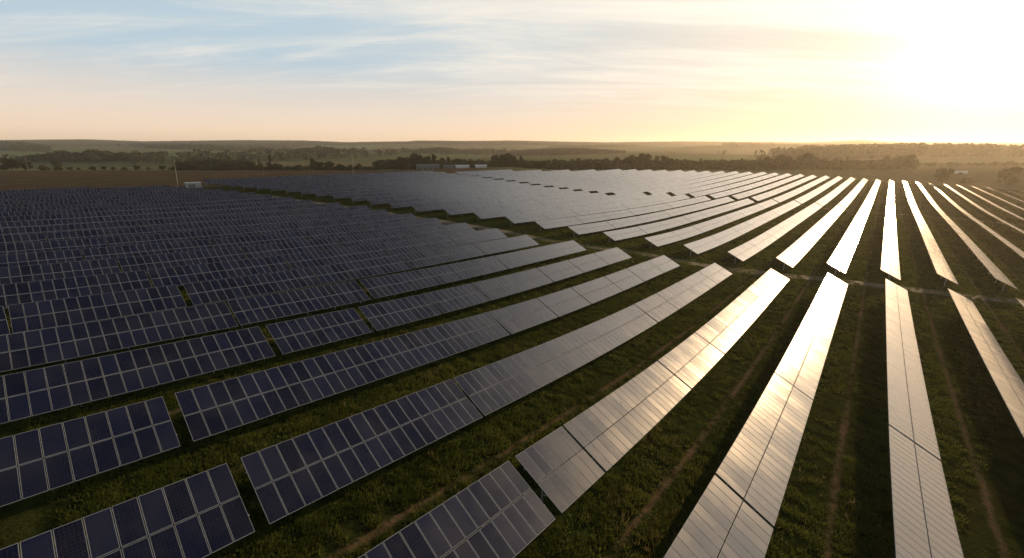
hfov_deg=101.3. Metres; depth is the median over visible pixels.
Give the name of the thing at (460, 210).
solar array
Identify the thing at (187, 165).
tree
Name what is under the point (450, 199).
solar array
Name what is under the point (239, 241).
solar array
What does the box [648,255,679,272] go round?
solar array
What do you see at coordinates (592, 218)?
solar array
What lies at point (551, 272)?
solar array
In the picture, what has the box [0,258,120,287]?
solar array
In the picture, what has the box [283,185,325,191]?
solar array
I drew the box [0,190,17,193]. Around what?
solar array
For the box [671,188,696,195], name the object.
solar array
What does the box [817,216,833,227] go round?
solar array
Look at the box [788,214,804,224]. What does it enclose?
solar array
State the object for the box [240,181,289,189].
solar array
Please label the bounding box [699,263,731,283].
solar array
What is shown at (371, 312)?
solar array
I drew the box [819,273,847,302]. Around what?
solar array
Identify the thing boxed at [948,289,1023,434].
solar array
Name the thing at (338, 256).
solar array
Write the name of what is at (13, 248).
solar array
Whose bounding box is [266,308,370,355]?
solar array
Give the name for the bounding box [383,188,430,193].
solar array
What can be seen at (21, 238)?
solar array
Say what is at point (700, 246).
solar array
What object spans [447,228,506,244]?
solar array
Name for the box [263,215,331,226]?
solar array
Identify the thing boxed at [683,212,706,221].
solar array
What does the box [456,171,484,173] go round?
solar array
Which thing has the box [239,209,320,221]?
solar array
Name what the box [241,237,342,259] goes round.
solar array
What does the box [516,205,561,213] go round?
solar array
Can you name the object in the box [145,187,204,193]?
solar array
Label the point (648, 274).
solar array
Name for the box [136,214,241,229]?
solar array
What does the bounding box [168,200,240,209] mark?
solar array
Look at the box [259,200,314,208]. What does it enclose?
solar array
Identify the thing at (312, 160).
tree
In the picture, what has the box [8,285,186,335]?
solar array
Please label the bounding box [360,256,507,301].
solar array
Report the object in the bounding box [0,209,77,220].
solar array
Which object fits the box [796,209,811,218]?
solar array
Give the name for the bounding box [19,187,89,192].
solar array
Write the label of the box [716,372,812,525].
solar array
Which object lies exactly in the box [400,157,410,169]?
tree
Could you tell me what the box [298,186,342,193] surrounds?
solar array
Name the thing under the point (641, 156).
tree
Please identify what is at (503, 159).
tree
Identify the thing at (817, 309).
solar array
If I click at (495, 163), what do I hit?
tree
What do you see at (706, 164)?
tree
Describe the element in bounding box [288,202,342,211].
solar array
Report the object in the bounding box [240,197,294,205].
solar array
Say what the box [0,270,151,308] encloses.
solar array
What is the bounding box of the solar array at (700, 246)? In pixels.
[684,236,723,255]
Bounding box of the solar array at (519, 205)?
[499,201,543,208]
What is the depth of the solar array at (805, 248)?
120.68 m
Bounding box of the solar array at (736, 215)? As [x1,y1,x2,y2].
[725,211,744,220]
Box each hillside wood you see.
[0,141,51,151]
[145,143,246,150]
[286,146,345,152]
[405,147,472,152]
[501,148,625,155]
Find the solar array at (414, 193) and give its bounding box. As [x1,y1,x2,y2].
[394,190,446,196]
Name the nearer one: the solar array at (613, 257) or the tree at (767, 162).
the solar array at (613, 257)
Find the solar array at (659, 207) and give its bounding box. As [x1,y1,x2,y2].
[645,203,671,213]
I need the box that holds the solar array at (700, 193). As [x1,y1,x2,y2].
[689,190,711,196]
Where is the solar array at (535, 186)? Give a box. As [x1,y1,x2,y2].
[518,185,543,187]
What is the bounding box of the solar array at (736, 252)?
[728,242,760,263]
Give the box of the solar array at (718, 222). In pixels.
[709,215,733,226]
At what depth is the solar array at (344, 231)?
94.14 m
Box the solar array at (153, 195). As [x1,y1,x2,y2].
[124,193,185,200]
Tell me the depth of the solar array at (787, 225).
154.98 m
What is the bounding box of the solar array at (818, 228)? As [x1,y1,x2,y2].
[810,223,827,234]
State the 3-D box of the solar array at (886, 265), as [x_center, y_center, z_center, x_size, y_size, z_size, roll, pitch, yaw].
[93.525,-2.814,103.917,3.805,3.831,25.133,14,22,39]
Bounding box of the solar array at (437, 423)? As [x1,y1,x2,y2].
[241,379,482,523]
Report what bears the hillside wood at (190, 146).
on the ground at (994, 501)
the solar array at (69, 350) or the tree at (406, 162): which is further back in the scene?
the tree at (406, 162)
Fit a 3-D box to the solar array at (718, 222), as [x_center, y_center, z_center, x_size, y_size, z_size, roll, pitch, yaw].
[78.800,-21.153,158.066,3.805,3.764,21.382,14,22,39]
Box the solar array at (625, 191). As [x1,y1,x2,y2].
[612,189,638,194]
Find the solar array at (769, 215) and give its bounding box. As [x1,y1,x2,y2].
[759,211,778,220]
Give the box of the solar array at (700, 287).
[679,272,716,295]
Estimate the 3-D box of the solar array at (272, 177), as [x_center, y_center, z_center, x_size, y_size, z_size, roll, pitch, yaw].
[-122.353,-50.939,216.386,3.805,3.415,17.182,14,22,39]
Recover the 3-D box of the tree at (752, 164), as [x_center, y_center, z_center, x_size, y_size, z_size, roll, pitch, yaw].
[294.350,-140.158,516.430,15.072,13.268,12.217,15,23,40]
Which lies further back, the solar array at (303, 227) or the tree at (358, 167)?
the tree at (358, 167)
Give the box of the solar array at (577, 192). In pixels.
[564,190,589,194]
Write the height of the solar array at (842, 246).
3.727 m
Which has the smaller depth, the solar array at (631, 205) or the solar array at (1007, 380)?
the solar array at (1007, 380)
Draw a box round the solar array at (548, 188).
[536,187,558,189]
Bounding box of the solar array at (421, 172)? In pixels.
[408,171,433,173]
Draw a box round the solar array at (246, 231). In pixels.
[212,224,296,237]
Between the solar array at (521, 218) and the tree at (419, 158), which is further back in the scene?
the tree at (419, 158)
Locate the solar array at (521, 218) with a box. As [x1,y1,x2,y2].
[505,213,547,225]
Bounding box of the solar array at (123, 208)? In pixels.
[77,204,168,216]
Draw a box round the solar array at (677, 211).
[664,206,692,215]
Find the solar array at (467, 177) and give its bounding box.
[453,176,481,179]
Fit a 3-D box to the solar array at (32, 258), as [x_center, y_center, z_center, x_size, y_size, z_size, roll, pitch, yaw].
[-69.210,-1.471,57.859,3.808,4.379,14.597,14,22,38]
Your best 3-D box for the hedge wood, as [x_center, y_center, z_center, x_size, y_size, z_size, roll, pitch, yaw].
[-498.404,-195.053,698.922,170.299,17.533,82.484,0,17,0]
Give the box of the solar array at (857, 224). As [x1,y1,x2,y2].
[851,219,863,230]
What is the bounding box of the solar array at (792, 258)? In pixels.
[776,247,802,269]
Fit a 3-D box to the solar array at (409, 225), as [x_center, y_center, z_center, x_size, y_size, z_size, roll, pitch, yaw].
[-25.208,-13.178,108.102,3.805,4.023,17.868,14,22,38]
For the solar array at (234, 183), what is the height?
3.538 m
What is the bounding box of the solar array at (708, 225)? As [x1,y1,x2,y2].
[693,221,716,232]
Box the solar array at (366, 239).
[335,229,417,247]
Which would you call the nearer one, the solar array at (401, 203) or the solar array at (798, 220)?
the solar array at (401, 203)
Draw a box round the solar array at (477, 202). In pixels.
[457,199,500,205]
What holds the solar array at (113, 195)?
on the ground at (994, 501)
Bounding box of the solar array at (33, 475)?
[0,397,179,506]
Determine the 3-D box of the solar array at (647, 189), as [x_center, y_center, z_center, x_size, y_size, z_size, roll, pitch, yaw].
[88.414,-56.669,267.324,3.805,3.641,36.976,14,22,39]
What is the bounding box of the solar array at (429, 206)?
[411,201,461,211]
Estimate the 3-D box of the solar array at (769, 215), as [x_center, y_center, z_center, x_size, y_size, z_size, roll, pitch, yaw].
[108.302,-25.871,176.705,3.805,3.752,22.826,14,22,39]
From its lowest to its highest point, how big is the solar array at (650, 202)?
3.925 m
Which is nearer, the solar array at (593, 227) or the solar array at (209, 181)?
the solar array at (593, 227)
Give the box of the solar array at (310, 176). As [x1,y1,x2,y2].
[291,175,324,177]
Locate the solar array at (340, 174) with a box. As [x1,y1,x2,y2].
[325,173,357,175]
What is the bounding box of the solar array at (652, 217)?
[636,211,671,221]
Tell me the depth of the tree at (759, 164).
515.25 m
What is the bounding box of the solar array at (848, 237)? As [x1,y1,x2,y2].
[841,232,858,247]
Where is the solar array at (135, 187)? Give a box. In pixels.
[117,185,169,189]
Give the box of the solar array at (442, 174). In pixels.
[428,173,456,175]
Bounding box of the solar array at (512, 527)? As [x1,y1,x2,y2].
[359,461,554,557]
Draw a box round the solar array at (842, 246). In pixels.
[835,241,854,258]
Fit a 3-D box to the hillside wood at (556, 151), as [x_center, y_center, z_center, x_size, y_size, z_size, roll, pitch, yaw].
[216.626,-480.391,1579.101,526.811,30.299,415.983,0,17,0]
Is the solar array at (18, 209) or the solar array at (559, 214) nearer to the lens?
the solar array at (18, 209)
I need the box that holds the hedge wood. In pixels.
[178,157,255,166]
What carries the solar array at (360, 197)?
on the ground at (994, 501)
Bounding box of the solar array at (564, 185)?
[552,183,578,187]
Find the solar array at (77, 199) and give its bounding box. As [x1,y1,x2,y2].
[30,196,123,205]
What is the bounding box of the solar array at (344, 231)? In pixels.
[304,224,385,239]
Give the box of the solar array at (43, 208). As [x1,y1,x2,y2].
[34,202,137,213]
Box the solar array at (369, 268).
[310,255,412,285]
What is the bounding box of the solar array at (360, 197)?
[348,192,396,202]
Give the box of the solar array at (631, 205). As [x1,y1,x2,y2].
[622,201,646,208]
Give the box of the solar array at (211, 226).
[159,219,266,235]
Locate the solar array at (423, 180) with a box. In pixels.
[401,179,441,181]
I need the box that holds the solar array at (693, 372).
[658,333,723,387]
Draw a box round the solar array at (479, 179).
[464,178,493,181]
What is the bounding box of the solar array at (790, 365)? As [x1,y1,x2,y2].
[775,315,833,399]
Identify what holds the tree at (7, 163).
on the ground at (994, 501)
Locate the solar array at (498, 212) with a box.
[473,208,521,221]
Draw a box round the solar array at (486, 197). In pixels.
[477,194,514,199]
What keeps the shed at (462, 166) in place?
on the ground at (994, 501)
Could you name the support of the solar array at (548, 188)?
on the ground at (994, 501)
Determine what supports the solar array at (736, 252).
on the ground at (994, 501)
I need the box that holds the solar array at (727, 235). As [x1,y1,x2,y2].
[711,228,741,242]
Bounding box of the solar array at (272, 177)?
[254,176,289,178]
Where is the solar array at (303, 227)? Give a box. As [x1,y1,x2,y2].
[293,219,360,232]
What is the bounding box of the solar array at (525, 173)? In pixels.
[510,171,540,174]
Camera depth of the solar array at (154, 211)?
106.03 m
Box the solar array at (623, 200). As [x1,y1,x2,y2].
[609,197,638,204]
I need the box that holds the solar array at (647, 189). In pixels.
[636,186,664,191]
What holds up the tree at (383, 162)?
on the ground at (994, 501)
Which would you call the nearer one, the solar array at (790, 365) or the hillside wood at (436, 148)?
the solar array at (790, 365)
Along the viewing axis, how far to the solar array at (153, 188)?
155.72 m
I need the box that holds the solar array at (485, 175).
[478,173,510,176]
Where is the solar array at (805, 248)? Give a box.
[789,237,813,255]
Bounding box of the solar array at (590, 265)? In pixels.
[568,253,608,272]
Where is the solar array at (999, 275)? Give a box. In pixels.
[983,263,1016,290]
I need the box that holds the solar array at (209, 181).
[204,177,254,184]
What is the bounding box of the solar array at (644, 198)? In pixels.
[633,195,654,200]
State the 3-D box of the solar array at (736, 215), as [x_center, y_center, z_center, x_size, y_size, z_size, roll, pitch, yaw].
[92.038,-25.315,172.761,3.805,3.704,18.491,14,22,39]
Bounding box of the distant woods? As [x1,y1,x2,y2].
[0,139,1023,164]
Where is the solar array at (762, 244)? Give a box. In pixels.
[748,232,776,249]
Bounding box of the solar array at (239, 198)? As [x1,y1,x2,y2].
[203,194,272,201]
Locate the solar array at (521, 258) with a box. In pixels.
[495,240,585,270]
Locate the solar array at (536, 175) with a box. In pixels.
[521,173,551,176]
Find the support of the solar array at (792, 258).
on the ground at (994, 501)
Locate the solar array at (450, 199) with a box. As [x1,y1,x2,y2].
[432,196,480,201]
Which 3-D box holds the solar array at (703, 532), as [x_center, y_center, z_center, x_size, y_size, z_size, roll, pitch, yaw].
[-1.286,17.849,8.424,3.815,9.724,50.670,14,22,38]
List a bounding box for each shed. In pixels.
[416,164,438,169]
[443,165,453,168]
[455,165,468,167]
[475,165,486,167]
[954,171,967,173]
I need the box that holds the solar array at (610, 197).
[599,195,623,200]
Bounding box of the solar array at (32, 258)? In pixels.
[0,249,83,269]
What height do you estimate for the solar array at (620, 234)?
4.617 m
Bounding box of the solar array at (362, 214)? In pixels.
[327,209,389,220]
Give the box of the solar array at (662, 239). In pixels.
[645,232,682,246]
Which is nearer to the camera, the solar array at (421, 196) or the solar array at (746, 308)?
the solar array at (746, 308)
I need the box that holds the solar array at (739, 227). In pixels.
[731,222,754,234]
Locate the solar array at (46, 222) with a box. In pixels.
[0,217,104,232]
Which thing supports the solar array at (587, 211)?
on the ground at (994, 501)
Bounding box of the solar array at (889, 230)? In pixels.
[884,224,896,237]
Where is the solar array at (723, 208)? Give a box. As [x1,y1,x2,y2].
[713,204,733,212]
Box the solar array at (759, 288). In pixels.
[747,268,789,303]
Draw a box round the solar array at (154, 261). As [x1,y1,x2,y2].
[117,247,245,278]
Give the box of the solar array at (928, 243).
[923,238,940,252]
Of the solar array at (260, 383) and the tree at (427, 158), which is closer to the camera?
the solar array at (260, 383)
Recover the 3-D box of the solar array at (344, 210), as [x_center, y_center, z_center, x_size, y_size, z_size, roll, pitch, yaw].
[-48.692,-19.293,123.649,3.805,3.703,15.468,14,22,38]
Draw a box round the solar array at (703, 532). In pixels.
[664,475,772,557]
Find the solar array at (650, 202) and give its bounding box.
[640,199,663,205]
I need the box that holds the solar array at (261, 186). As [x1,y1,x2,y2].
[254,182,307,188]
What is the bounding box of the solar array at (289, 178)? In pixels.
[272,177,309,180]
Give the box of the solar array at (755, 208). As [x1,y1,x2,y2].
[747,204,764,212]
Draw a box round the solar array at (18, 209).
[0,207,33,215]
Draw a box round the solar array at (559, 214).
[541,210,578,218]
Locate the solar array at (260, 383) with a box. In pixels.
[175,312,509,441]
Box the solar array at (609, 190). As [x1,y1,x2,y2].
[596,187,623,193]
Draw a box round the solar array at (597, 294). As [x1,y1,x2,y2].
[571,277,622,303]
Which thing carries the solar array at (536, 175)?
on the ground at (994, 501)
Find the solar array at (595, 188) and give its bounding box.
[580,185,612,190]
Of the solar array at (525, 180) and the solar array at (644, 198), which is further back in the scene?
the solar array at (525, 180)
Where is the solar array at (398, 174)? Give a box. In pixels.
[390,173,420,175]
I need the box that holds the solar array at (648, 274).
[627,261,663,280]
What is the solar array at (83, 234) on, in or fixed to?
on the ground at (994, 501)
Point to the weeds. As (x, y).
(614, 423)
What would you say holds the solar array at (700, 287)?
on the ground at (994, 501)
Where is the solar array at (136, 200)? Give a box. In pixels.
[114,195,196,203]
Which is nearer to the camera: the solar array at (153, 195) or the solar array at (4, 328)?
the solar array at (4, 328)
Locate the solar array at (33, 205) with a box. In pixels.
[12,200,114,210]
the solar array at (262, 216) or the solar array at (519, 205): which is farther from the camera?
the solar array at (519, 205)
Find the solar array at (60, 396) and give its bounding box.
[0,326,274,423]
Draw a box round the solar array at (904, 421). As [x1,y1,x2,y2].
[886,322,940,459]
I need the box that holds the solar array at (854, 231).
[847,225,861,237]
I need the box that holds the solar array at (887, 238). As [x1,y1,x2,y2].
[883,232,897,247]
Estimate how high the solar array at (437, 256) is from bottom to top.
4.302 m
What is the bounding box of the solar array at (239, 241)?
[208,231,309,249]
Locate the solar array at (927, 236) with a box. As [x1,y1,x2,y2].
[920,229,936,243]
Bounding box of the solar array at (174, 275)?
[147,255,290,287]
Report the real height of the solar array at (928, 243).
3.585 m
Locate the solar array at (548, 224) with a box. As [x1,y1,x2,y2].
[535,217,583,230]
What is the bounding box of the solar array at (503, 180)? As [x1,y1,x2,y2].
[481,179,506,182]
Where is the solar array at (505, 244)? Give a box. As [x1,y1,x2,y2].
[473,235,538,254]
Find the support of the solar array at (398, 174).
on the ground at (994, 501)
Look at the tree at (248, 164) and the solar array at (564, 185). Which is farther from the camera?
the tree at (248, 164)
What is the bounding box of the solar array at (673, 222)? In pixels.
[659,216,690,228]
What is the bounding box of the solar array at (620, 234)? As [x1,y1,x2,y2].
[603,227,646,242]
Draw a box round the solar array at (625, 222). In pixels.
[606,216,644,227]
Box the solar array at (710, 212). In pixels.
[700,208,719,216]
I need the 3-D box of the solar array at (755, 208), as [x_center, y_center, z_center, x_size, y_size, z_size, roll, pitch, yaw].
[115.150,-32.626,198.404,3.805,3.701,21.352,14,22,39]
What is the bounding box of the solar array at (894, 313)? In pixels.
[885,279,915,338]
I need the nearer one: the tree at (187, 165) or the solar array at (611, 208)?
the solar array at (611, 208)
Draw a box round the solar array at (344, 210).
[317,205,371,216]
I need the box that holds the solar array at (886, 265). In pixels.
[881,252,900,279]
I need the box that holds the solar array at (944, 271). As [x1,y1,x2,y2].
[931,259,957,285]
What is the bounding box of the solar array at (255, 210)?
[209,206,290,218]
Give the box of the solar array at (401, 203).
[387,198,435,208]
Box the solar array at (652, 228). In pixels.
[637,222,668,235]
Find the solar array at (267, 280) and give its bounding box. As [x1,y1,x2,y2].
[183,268,320,305]
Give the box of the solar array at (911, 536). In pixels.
[889,426,963,557]
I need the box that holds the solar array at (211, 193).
[185,190,238,198]
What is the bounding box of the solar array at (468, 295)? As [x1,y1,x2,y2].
[424,283,489,312]
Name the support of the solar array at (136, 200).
on the ground at (994, 501)
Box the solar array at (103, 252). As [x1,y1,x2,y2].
[82,239,212,262]
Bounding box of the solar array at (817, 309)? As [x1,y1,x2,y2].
[806,290,841,331]
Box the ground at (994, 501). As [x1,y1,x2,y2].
[0,143,1023,557]
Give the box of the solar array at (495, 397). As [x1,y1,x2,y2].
[454,304,656,415]
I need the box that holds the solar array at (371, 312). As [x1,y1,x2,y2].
[359,294,441,332]
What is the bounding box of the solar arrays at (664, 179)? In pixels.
[422,169,1023,436]
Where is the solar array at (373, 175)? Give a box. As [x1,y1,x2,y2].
[358,174,389,177]
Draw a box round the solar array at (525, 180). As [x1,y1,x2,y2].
[514,178,541,181]
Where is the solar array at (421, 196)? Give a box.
[415,193,461,198]
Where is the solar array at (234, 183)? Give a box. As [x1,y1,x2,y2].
[229,179,280,185]
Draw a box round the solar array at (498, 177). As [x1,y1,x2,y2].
[491,175,521,178]
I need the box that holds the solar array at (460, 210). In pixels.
[443,204,503,215]
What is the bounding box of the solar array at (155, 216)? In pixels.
[104,211,210,225]
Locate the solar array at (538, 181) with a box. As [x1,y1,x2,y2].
[527,179,557,183]
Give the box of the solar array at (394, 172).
[384,172,408,173]
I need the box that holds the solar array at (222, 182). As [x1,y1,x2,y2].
[215,178,272,186]
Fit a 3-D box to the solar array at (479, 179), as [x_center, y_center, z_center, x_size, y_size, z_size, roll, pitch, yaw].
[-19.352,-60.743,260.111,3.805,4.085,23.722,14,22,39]
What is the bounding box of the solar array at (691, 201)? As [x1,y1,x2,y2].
[679,198,699,206]
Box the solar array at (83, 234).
[46,226,160,244]
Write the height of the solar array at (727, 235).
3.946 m
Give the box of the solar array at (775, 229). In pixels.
[765,225,787,238]
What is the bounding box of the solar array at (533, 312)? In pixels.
[489,298,557,333]
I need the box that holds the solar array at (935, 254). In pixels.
[926,246,948,267]
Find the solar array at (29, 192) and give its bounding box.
[0,191,38,196]
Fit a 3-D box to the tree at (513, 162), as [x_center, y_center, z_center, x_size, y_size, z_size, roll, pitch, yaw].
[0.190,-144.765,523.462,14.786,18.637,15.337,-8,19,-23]
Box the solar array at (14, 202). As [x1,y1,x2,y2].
[0,201,28,207]
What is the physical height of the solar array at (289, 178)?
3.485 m
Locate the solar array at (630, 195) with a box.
[620,192,645,197]
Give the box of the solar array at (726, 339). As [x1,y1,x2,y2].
[696,318,740,353]
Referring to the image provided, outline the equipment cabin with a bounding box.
[184,182,201,188]
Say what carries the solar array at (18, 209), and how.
on the ground at (994, 501)
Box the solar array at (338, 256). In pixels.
[283,243,390,269]
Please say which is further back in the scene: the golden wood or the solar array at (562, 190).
the golden wood
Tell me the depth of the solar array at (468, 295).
57.51 m
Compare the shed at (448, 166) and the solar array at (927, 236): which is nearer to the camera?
the solar array at (927, 236)
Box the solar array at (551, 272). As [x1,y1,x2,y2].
[538,260,583,281]
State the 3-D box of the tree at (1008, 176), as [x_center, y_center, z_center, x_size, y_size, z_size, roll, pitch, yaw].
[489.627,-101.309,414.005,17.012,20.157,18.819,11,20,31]
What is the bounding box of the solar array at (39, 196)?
[0,193,82,200]
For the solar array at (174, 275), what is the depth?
60.07 m
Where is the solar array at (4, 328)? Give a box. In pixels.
[0,306,9,334]
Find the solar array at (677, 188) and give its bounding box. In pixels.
[665,185,688,191]
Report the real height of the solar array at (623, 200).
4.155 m
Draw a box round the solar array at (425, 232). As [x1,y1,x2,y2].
[410,223,474,237]
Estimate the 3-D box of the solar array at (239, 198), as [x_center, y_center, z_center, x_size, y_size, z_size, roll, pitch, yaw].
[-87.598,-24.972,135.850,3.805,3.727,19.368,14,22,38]
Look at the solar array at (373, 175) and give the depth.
247.74 m
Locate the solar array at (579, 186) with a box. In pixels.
[566,184,597,189]
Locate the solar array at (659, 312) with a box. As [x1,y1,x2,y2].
[635,294,678,321]
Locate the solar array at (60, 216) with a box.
[0,211,117,226]
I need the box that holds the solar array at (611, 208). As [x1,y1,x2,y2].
[599,204,627,213]
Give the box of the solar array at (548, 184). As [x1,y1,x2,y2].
[539,181,570,186]
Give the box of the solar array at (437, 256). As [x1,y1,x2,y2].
[401,243,485,269]
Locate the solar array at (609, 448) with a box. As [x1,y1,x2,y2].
[563,361,690,470]
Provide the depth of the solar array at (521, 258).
86.54 m
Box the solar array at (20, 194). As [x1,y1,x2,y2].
[0,192,54,197]
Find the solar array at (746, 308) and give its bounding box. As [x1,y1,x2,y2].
[714,290,768,335]
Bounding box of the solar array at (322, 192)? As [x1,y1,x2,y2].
[313,188,368,195]
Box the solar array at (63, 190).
[40,187,116,193]
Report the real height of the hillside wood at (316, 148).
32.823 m
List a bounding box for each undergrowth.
[168,166,377,169]
[372,158,920,169]
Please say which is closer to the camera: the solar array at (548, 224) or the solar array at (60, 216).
the solar array at (60, 216)
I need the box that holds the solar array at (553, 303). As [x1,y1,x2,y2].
[538,288,590,316]
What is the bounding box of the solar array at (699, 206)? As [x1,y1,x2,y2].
[686,203,708,212]
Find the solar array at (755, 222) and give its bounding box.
[745,216,767,227]
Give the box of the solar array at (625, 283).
[604,269,643,290]
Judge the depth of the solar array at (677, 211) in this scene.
175.97 m
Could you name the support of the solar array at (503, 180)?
on the ground at (994, 501)
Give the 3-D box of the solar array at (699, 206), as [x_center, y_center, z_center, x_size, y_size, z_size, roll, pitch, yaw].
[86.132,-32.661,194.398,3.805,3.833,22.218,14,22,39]
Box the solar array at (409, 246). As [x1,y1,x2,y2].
[380,235,456,255]
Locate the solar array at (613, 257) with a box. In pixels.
[594,247,631,264]
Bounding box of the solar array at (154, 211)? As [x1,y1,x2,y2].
[118,207,196,219]
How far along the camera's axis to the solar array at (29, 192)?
138.29 m
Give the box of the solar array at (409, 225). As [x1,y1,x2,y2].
[379,218,443,231]
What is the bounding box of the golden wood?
[754,141,1023,160]
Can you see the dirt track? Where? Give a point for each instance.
(879, 285)
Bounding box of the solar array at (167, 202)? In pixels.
[137,198,203,207]
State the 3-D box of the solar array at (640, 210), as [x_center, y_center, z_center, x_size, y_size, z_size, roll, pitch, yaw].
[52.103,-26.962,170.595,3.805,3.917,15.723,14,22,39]
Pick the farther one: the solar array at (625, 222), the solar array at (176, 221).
the solar array at (625, 222)
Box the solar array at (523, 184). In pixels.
[507,183,530,185]
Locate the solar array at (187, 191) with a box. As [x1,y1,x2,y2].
[156,189,222,195]
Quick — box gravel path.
[672,197,1023,225]
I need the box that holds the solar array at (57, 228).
[0,221,137,239]
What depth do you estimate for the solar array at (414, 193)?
169.74 m
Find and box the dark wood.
[13,148,148,161]
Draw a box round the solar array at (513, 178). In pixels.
[502,176,537,180]
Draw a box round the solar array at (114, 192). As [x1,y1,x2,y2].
[83,190,144,195]
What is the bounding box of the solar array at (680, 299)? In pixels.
[657,282,698,308]
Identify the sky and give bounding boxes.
[0,0,1023,142]
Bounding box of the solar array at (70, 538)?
[0,463,254,557]
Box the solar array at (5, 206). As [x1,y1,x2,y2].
[0,204,10,211]
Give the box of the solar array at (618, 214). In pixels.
[603,210,634,218]
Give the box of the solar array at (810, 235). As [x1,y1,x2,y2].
[801,229,821,243]
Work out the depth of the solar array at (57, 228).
81.36 m
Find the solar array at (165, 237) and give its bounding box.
[106,230,215,248]
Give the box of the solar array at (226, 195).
[195,192,256,201]
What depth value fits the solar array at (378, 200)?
148.05 m
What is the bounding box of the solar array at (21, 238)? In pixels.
[0,233,46,249]
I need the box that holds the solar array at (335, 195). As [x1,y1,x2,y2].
[330,190,384,199]
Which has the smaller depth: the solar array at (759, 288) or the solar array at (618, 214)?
the solar array at (759, 288)
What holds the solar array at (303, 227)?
on the ground at (994, 501)
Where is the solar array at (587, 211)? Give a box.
[571,207,604,215]
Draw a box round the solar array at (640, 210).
[627,207,651,216]
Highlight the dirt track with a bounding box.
[257,194,1023,303]
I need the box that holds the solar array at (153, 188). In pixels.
[119,186,185,191]
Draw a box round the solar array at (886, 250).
[882,241,898,259]
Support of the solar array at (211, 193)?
on the ground at (994, 501)
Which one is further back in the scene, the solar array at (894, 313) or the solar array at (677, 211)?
the solar array at (677, 211)
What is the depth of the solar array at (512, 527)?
22.00 m
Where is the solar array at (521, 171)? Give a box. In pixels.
[503,170,540,172]
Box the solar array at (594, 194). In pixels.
[581,192,607,197]
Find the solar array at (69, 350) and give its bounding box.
[0,301,237,371]
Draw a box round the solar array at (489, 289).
[473,268,552,299]
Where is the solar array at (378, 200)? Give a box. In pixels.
[366,195,416,204]
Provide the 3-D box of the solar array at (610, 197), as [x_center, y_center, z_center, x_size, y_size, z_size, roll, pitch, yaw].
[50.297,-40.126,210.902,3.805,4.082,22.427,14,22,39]
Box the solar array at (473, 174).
[466,172,502,175]
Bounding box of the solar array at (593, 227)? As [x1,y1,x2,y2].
[568,221,615,235]
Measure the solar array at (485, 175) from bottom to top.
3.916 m
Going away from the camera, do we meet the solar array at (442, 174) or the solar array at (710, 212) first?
the solar array at (710, 212)
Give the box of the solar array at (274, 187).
[268,183,320,190]
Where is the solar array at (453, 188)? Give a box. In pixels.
[429,187,464,190]
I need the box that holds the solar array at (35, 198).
[0,196,74,203]
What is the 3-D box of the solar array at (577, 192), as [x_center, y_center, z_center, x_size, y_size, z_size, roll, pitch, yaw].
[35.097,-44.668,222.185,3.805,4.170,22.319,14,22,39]
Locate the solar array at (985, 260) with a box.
[973,251,1000,273]
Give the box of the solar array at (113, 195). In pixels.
[76,192,155,198]
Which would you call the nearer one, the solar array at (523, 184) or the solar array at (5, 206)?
the solar array at (5, 206)
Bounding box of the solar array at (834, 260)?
[827,251,850,275]
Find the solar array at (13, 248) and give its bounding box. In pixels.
[0,237,107,259]
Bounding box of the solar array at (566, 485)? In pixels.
[515,426,604,512]
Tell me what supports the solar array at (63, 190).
on the ground at (994, 501)
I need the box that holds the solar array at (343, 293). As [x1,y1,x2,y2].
[227,281,369,327]
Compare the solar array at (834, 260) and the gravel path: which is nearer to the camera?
the solar array at (834, 260)
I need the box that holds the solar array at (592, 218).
[575,213,609,222]
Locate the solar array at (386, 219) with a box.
[356,213,418,225]
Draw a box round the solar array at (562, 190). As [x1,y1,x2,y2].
[550,189,572,192]
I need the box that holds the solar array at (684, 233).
[672,226,702,238]
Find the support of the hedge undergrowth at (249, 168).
on the ground at (994, 501)
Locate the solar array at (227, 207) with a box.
[196,203,260,215]
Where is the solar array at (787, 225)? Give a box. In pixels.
[777,219,796,230]
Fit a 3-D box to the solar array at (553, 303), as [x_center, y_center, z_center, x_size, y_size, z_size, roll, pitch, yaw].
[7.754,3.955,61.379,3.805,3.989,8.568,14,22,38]
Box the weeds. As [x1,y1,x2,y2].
[26,235,1023,557]
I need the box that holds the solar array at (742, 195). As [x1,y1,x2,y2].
[732,192,751,200]
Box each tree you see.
[0,157,21,170]
[19,162,32,169]
[38,165,46,170]
[50,159,61,166]
[173,162,183,168]
[181,161,191,169]
[243,161,254,167]
[265,163,274,169]
[273,163,282,169]
[309,158,314,166]
[314,162,323,170]
[324,161,334,169]
[335,164,343,170]
[345,165,354,170]
[355,164,361,169]
[379,160,387,168]
[397,156,404,169]
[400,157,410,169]
[410,153,416,169]
[410,153,425,167]
[424,156,431,163]
[431,154,436,163]
[459,158,466,164]
[492,154,498,166]
[498,153,511,166]
[508,155,517,166]
[518,156,522,167]
[624,155,637,168]
[637,153,644,166]
[641,153,651,160]
[661,155,668,160]
[698,158,702,168]
[702,160,711,169]
[712,162,718,168]
[722,159,726,169]
[727,160,738,169]
[739,158,743,169]
[745,160,757,169]
[756,157,761,169]
[761,156,774,169]
[771,155,790,169]
[785,156,793,169]
[794,155,801,169]
[801,152,816,168]
[890,156,904,160]
[903,154,916,161]
[933,168,954,182]
[950,162,960,166]
[960,178,976,183]
[976,162,987,165]
[996,166,1023,185]
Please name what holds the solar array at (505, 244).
on the ground at (994, 501)
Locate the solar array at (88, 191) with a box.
[56,189,117,195]
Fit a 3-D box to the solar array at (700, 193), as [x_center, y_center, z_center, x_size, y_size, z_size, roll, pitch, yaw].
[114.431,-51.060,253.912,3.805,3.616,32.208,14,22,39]
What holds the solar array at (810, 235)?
on the ground at (994, 501)
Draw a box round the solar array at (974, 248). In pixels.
[963,240,987,258]

